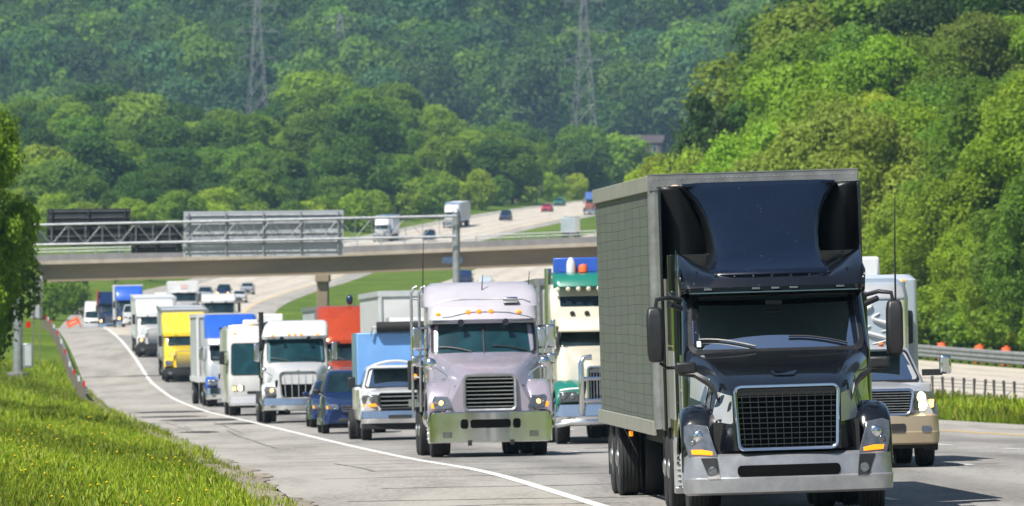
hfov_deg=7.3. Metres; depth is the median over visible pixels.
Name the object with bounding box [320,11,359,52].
power pylon
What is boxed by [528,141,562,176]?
tree
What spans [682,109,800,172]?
tree
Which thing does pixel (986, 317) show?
bush
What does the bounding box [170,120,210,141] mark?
tree
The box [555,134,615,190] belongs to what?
tree
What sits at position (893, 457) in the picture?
lane line
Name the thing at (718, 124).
tree
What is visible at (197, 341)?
semi trailer
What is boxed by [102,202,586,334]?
road
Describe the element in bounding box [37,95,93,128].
tree
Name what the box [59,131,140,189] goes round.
tree
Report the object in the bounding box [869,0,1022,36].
tree
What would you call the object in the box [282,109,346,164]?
tree
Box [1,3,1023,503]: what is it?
ground
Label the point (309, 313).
semi trailer
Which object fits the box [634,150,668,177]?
tree
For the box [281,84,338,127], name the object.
tree
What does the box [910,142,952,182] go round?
tree
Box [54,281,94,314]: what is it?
bush
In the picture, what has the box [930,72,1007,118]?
tree
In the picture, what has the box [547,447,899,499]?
lane line
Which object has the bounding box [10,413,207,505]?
wildflowers
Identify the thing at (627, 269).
semi trailer
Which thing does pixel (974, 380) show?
delineator post
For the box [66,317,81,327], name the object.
orange barricade
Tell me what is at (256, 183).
tree
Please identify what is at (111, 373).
road shoulder
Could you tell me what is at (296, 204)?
tree
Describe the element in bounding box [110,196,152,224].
tree
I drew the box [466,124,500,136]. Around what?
tree
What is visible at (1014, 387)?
delineator post
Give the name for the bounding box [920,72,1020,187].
tree
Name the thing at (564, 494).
edge line
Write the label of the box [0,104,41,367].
tree
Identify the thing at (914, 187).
tree
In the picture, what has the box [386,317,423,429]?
semi truck
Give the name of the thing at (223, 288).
suv
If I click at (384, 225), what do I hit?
semi truck
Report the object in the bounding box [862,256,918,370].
camper trailer
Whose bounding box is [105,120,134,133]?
tree
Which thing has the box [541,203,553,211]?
car
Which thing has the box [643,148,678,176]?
tree
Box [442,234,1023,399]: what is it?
opposite road
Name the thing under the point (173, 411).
tar patch
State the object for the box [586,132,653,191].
tree
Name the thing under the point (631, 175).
tree
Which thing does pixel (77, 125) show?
tree
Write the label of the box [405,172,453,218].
bush
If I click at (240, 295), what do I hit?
car
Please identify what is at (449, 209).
semi truck
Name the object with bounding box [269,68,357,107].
tree
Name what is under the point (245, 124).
tree
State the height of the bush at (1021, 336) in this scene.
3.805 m
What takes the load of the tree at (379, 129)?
on the ground at (357, 287)
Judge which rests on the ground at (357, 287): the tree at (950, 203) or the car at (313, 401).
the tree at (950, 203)
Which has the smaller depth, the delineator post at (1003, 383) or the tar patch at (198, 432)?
the tar patch at (198, 432)
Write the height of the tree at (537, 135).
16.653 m
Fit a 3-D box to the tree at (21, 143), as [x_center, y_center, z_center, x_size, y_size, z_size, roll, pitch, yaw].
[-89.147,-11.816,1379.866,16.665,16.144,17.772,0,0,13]
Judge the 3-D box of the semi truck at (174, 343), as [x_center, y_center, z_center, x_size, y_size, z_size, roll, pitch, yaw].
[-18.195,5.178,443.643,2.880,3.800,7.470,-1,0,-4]
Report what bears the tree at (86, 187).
on the ground at (357, 287)
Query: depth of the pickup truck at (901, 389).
125.24 m
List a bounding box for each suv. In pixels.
[119,305,130,326]
[198,286,213,293]
[214,284,232,293]
[313,370,385,433]
[422,229,436,239]
[460,270,474,282]
[477,276,494,281]
[499,210,511,220]
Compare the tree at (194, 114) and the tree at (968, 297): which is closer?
the tree at (968, 297)
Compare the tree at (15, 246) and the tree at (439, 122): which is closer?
the tree at (15, 246)
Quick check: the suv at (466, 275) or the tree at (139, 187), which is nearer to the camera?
the suv at (466, 275)
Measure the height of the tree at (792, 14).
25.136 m
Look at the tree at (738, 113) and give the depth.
661.64 m
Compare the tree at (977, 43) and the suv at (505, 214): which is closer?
the tree at (977, 43)
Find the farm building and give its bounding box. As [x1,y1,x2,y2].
[624,135,667,154]
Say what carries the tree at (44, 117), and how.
on the ground at (357, 287)
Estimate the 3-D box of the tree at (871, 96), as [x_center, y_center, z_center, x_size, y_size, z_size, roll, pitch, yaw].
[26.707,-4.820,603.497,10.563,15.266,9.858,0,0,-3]
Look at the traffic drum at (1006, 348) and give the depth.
445.77 m
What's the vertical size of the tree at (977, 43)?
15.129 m
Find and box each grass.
[0,357,302,505]
[931,388,1023,424]
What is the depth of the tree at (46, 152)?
1366.22 m
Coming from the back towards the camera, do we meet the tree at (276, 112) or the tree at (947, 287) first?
the tree at (276, 112)
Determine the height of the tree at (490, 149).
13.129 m
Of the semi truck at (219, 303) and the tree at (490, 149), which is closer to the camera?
the semi truck at (219, 303)
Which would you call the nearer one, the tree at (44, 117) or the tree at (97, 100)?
the tree at (44, 117)
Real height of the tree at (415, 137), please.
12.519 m
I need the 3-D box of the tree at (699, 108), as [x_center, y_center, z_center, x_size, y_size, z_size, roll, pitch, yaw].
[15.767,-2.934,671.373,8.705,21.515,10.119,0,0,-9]
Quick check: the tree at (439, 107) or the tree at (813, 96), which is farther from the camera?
the tree at (439, 107)
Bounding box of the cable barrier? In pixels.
[922,377,1023,391]
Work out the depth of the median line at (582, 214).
924.06 m
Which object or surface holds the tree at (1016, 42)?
on the ground at (357, 287)
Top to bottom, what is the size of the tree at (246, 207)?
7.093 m
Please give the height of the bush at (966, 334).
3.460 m
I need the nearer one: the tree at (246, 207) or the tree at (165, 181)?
the tree at (246, 207)
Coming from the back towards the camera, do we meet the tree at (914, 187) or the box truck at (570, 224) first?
the box truck at (570, 224)
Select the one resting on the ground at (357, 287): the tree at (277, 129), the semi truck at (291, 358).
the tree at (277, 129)
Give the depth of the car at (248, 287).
986.28 m
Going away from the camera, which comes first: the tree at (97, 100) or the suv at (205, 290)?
the suv at (205, 290)
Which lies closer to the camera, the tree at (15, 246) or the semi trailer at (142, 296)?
the tree at (15, 246)
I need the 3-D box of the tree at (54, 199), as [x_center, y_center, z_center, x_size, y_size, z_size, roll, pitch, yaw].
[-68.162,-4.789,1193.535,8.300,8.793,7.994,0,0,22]
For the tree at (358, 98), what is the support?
on the ground at (357, 287)
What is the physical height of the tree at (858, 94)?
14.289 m
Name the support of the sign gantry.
on the ground at (357, 287)
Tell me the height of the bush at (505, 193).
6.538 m
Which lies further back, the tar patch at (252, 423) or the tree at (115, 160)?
the tree at (115, 160)
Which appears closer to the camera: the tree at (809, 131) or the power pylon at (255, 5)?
the tree at (809, 131)
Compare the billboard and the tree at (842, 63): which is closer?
the tree at (842, 63)
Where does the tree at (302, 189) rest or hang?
on the ground at (357, 287)
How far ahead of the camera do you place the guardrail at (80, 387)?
472.47 m
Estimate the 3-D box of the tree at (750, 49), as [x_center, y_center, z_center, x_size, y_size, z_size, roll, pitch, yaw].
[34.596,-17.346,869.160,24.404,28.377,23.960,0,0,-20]
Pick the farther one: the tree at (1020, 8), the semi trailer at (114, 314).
the tree at (1020, 8)
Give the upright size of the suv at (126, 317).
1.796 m
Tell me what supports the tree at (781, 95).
on the ground at (357, 287)
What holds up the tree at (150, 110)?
on the ground at (357, 287)
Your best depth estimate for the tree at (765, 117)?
614.02 m
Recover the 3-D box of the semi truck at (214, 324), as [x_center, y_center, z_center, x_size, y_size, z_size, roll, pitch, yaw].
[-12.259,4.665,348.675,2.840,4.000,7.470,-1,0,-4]
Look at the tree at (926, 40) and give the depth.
696.52 m
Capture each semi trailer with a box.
[112,284,142,326]
[130,293,175,350]
[156,305,207,374]
[189,313,255,403]
[301,307,316,319]
[358,290,423,332]
[377,214,399,239]
[445,201,470,225]
[525,278,609,437]
[592,168,857,494]
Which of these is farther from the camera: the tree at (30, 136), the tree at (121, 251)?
the tree at (30, 136)
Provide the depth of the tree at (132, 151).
1399.41 m
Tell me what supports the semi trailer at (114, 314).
on the road at (266, 287)
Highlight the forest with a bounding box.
[0,0,782,150]
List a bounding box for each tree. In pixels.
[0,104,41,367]
[0,108,47,138]
[0,184,46,359]
[0,187,35,212]
[1,164,61,205]
[3,95,49,131]
[15,141,74,199]
[17,127,67,155]
[19,142,31,163]
[22,157,96,203]
[30,102,66,130]
[31,192,77,237]
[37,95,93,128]
[47,101,112,144]
[54,113,116,163]
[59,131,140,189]
[59,172,123,207]
[65,82,147,133]
[72,201,101,208]
[92,138,149,184]
[98,90,171,131]
[103,170,169,224]
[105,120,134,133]
[106,249,123,283]
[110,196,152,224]
[113,128,137,148]
[126,116,219,167]
[129,165,207,213]
[139,145,212,180]
[145,189,209,239]
[162,100,206,158]
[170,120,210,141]
[174,117,249,158]
[185,167,238,210]
[188,146,230,174]
[197,185,242,210]
[204,108,240,121]
[213,140,275,193]
[220,112,286,152]
[221,167,293,210]
[238,150,313,204]
[239,202,271,210]
[251,93,295,150]
[253,116,285,141]
[268,130,307,162]
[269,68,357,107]
[269,176,322,206]
[275,200,309,210]
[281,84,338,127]
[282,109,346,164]
[296,143,341,187]
[310,133,400,199]
[314,174,361,209]
[319,102,409,167]
[332,87,402,120]
[333,84,381,105]
[370,81,429,121]
[372,153,428,213]
[381,97,420,130]
[385,122,426,159]
[403,133,475,189]
[406,105,465,164]
[416,102,469,161]
[445,129,487,163]
[459,139,522,186]
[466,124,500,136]
[470,129,537,154]
[486,138,548,203]
[489,120,535,143]
[518,126,568,179]
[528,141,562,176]
[553,123,610,193]
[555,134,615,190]
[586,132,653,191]
[624,156,653,181]
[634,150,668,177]
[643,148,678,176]
[658,142,701,173]
[659,90,724,173]
[661,129,694,162]
[664,135,736,173]
[679,0,851,114]
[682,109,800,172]
[688,110,739,159]
[702,99,755,148]
[712,103,802,170]
[715,0,793,93]
[722,27,871,121]
[726,133,821,171]
[734,84,878,154]
[741,0,931,103]
[741,54,858,128]
[755,96,900,213]
[781,0,845,14]
[786,19,890,94]
[805,98,861,132]
[806,0,897,34]
[808,108,929,253]
[810,29,941,100]
[812,0,949,39]
[841,0,970,53]
[841,88,899,106]
[848,89,883,98]
[859,77,964,115]
[862,30,973,100]
[862,187,941,274]
[865,177,959,244]
[866,96,943,117]
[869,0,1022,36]
[871,216,940,281]
[880,96,944,179]
[890,166,999,318]
[906,32,984,77]
[906,109,973,172]
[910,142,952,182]
[914,74,971,100]
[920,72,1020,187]
[922,8,1023,84]
[924,221,976,315]
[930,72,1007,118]
[947,234,1005,349]
[952,93,1023,231]
[957,0,1023,19]
[966,176,1022,313]
[968,63,1023,195]
[976,167,1023,336]
[979,10,1023,85]
[984,0,1023,21]
[999,68,1022,84]
[1013,146,1023,171]
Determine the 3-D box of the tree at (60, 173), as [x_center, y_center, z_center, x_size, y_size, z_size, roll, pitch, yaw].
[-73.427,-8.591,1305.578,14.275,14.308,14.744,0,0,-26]
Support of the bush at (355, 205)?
on the ground at (357, 287)
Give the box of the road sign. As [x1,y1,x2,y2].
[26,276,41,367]
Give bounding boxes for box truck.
[166,281,200,305]
[561,217,579,237]
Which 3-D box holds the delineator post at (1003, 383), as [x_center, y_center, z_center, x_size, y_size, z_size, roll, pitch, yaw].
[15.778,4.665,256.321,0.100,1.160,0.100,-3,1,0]
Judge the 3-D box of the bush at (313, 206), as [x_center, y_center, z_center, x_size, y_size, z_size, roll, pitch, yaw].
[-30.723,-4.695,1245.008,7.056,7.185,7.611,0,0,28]
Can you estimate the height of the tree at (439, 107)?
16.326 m
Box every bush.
[26,282,69,319]
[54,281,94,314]
[247,199,273,210]
[300,200,326,209]
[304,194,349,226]
[335,188,381,231]
[363,188,395,228]
[394,177,437,218]
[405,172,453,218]
[432,168,462,210]
[452,167,473,197]
[456,168,498,209]
[488,174,515,205]
[517,181,541,202]
[537,171,566,200]
[564,172,588,199]
[917,283,956,345]
[928,312,960,346]
[933,301,975,347]
[948,304,990,348]
[965,302,994,348]
[971,286,1022,351]
[1005,318,1023,351]
[1016,319,1023,350]
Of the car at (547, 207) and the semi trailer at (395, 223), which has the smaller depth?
the semi trailer at (395, 223)
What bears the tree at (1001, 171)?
on the ground at (357, 287)
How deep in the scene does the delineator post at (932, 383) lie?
276.60 m
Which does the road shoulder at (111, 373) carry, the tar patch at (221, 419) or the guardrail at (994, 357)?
the tar patch at (221, 419)
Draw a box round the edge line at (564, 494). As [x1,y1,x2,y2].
[99,202,608,505]
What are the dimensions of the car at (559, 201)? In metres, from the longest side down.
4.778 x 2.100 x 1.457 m
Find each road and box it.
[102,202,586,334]
[115,335,1023,505]
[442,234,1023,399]
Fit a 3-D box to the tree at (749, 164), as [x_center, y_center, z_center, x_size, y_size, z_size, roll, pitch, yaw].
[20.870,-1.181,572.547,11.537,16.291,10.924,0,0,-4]
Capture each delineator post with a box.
[931,376,933,393]
[941,376,943,393]
[951,377,953,394]
[963,378,965,393]
[973,378,975,394]
[984,379,986,394]
[992,380,995,396]
[1002,380,1005,396]
[1013,381,1015,396]
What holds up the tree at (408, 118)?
on the ground at (357, 287)
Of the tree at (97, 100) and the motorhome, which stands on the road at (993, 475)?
the motorhome
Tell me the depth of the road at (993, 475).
133.36 m
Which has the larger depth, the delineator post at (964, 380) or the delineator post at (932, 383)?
the delineator post at (932, 383)
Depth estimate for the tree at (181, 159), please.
1382.83 m
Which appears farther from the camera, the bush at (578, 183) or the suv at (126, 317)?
the bush at (578, 183)
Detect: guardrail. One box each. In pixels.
[43,316,87,398]
[918,344,1023,367]
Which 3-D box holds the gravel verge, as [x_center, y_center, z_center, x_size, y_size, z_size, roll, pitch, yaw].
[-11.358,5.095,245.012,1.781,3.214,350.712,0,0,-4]
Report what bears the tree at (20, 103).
on the ground at (357, 287)
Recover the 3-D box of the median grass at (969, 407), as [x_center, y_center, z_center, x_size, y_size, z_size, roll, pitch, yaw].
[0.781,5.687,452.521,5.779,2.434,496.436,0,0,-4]
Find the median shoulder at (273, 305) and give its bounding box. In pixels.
[246,213,1023,434]
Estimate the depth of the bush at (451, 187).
1418.35 m
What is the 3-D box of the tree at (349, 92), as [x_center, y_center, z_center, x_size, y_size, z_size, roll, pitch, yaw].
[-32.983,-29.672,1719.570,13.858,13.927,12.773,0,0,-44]
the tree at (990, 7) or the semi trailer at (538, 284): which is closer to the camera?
the semi trailer at (538, 284)
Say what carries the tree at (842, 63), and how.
on the ground at (357, 287)
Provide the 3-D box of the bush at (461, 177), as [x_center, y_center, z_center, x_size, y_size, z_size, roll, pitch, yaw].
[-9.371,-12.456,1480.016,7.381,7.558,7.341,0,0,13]
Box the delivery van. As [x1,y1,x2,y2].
[82,301,97,327]
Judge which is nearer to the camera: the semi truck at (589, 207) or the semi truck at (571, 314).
the semi truck at (571, 314)
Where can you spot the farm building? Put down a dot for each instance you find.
(658, 142)
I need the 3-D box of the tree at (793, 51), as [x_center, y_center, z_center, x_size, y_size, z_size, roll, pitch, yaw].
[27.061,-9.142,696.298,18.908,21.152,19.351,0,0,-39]
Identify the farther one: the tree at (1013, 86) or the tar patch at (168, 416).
the tree at (1013, 86)
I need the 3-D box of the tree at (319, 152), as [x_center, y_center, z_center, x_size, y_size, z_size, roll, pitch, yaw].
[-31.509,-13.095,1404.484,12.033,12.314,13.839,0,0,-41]
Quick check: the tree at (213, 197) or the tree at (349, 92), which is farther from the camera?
the tree at (349, 92)
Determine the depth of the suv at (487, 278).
995.82 m
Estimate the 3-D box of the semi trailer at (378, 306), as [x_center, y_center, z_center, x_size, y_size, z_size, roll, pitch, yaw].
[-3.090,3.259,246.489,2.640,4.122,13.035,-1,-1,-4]
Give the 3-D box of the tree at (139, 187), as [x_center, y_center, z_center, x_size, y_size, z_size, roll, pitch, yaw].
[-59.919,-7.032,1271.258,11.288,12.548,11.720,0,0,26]
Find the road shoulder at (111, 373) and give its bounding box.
[56,200,590,505]
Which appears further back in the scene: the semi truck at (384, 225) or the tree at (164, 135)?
the tree at (164, 135)
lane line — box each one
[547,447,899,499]
[570,429,974,464]
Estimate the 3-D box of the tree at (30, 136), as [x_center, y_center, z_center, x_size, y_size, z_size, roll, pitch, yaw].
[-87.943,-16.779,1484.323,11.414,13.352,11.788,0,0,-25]
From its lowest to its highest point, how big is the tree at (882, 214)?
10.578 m
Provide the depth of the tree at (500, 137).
1600.54 m
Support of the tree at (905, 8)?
on the ground at (357, 287)
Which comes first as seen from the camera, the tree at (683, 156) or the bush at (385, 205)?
the tree at (683, 156)
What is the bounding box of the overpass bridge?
[33,230,596,306]
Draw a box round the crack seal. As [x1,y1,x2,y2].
[166,422,654,505]
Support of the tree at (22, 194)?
on the ground at (357, 287)
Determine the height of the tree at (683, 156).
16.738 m
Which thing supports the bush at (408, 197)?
on the ground at (357, 287)
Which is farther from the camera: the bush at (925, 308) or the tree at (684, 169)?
the tree at (684, 169)
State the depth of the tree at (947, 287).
478.15 m
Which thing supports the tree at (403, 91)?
on the ground at (357, 287)
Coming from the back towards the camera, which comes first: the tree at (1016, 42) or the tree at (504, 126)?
the tree at (504, 126)
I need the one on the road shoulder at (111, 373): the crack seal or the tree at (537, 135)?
the crack seal
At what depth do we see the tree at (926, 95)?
591.70 m
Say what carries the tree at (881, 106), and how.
on the ground at (357, 287)
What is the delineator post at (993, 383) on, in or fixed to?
on the ground at (357, 287)
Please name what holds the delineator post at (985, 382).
on the ground at (357, 287)
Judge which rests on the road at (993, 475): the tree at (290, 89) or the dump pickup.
the dump pickup
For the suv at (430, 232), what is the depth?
1251.41 m
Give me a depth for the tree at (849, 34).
691.86 m
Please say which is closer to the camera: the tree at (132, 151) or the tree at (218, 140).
the tree at (132, 151)
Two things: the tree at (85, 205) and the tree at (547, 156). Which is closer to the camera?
the tree at (85, 205)
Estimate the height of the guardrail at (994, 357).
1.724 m
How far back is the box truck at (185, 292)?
643.03 m
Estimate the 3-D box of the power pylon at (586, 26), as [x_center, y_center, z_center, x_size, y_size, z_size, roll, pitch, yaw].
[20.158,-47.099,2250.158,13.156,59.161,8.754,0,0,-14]
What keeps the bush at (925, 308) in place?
on the ground at (357, 287)
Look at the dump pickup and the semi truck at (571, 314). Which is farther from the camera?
the dump pickup
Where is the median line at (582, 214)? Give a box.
[243,214,1017,434]
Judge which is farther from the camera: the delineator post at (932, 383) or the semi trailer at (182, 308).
the semi trailer at (182, 308)
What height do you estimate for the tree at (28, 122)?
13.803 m
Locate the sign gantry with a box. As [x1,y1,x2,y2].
[7,208,459,377]
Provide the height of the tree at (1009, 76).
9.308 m
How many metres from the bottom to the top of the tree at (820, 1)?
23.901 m
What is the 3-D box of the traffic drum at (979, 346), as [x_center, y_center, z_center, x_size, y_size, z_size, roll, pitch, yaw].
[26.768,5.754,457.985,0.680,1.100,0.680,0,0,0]
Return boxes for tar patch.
[137,411,216,412]
[137,416,204,417]
[160,418,244,420]
[178,431,218,432]
[219,422,286,423]
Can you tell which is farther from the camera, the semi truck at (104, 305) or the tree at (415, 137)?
the tree at (415, 137)
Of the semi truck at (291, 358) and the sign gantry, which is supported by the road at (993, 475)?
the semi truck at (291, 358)
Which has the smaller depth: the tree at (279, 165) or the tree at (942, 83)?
the tree at (942, 83)
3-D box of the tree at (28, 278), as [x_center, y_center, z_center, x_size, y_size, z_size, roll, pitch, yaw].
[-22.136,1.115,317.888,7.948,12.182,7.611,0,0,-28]
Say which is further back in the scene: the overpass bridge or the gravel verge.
the overpass bridge
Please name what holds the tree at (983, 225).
on the ground at (357, 287)
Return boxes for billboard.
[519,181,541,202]
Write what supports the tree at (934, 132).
on the ground at (357, 287)
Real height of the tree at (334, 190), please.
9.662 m
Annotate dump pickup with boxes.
[348,321,424,439]
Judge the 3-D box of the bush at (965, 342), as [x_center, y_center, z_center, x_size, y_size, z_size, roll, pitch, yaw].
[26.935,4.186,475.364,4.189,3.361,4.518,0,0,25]
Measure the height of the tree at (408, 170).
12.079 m
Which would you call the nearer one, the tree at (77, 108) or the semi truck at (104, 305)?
the semi truck at (104, 305)
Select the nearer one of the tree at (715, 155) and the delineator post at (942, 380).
the delineator post at (942, 380)
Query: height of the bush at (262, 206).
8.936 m
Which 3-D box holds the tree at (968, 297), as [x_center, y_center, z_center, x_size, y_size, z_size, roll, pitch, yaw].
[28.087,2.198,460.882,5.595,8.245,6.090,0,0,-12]
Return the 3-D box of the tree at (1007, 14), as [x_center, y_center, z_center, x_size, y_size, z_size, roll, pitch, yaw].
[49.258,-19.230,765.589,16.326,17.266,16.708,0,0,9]
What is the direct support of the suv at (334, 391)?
on the road at (993, 475)
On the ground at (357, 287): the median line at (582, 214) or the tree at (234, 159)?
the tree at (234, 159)
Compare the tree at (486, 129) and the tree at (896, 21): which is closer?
the tree at (896, 21)
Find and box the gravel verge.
[86,391,317,505]
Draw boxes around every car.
[233,290,247,302]
[239,282,255,293]
[302,380,322,426]
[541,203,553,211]
[553,198,565,205]
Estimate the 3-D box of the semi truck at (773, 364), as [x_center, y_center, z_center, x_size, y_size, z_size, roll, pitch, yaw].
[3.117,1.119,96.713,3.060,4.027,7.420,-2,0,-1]
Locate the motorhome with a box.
[219,320,289,415]
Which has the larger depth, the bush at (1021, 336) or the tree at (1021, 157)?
the tree at (1021, 157)
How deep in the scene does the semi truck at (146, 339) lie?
492.11 m
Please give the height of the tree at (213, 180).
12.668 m
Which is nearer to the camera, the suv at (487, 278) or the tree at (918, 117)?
the tree at (918, 117)
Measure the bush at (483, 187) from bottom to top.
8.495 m
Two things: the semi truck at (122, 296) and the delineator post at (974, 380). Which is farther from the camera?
the semi truck at (122, 296)
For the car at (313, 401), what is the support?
on the road at (993, 475)
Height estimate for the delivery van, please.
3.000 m
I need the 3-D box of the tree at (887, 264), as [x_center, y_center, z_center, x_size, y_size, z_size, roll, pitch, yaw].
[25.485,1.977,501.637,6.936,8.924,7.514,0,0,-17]
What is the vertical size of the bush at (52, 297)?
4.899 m
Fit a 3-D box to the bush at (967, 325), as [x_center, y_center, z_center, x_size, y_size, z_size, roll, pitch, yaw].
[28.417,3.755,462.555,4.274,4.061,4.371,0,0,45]
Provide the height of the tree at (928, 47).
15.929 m
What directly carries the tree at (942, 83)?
on the ground at (357, 287)
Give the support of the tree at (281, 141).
on the ground at (357, 287)
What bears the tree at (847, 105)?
on the ground at (357, 287)
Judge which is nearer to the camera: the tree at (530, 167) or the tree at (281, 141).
the tree at (530, 167)
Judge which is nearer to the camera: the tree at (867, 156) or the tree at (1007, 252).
the tree at (1007, 252)
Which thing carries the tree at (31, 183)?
on the ground at (357, 287)
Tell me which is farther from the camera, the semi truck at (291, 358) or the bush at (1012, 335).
the bush at (1012, 335)
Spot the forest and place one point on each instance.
(513, 64)
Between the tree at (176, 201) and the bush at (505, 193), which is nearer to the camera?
the tree at (176, 201)
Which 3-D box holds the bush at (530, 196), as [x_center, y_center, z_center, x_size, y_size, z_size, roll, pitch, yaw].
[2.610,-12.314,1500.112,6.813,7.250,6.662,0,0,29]
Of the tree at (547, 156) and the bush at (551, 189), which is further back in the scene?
the tree at (547, 156)
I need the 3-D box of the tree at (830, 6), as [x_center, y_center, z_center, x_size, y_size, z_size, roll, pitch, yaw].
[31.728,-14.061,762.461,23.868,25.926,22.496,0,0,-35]
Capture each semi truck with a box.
[96,290,115,327]
[113,286,141,326]
[132,298,173,356]
[158,311,204,381]
[197,293,240,312]
[199,314,255,406]
[254,312,336,422]
[315,295,359,369]
[373,219,393,241]
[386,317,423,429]
[407,241,556,457]
[442,205,461,227]
[537,257,639,443]
[583,192,595,214]
[646,179,903,505]
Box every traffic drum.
[937,341,946,359]
[974,344,983,362]
[1000,346,1010,365]
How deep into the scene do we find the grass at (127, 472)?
139.79 m
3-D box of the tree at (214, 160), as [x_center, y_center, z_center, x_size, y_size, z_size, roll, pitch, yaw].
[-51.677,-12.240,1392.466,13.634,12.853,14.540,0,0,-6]
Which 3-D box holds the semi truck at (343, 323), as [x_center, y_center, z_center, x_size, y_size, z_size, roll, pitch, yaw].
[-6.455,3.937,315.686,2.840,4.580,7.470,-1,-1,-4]
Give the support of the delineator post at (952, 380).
on the ground at (357, 287)
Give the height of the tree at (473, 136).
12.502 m
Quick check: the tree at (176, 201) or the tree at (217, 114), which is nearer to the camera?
the tree at (176, 201)
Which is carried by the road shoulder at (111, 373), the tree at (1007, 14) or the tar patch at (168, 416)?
the tar patch at (168, 416)
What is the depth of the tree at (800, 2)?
852.60 m
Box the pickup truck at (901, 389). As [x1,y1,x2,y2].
[870,342,951,465]
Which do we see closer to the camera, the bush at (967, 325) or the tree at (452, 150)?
the bush at (967, 325)
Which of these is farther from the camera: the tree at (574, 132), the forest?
the forest
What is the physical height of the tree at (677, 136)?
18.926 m
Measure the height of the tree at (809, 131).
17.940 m
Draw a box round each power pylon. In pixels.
[235,0,278,113]
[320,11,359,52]
[561,0,604,127]
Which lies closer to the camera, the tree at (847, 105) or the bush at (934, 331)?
the bush at (934, 331)
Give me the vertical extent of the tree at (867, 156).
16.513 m
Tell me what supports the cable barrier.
on the median grass at (969, 407)
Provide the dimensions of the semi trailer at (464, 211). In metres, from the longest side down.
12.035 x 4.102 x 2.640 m
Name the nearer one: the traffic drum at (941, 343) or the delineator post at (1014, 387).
the delineator post at (1014, 387)
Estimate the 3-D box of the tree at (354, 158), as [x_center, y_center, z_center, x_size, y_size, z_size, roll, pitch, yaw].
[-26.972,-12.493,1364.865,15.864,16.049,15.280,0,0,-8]
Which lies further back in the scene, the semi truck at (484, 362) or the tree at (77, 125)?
the tree at (77, 125)

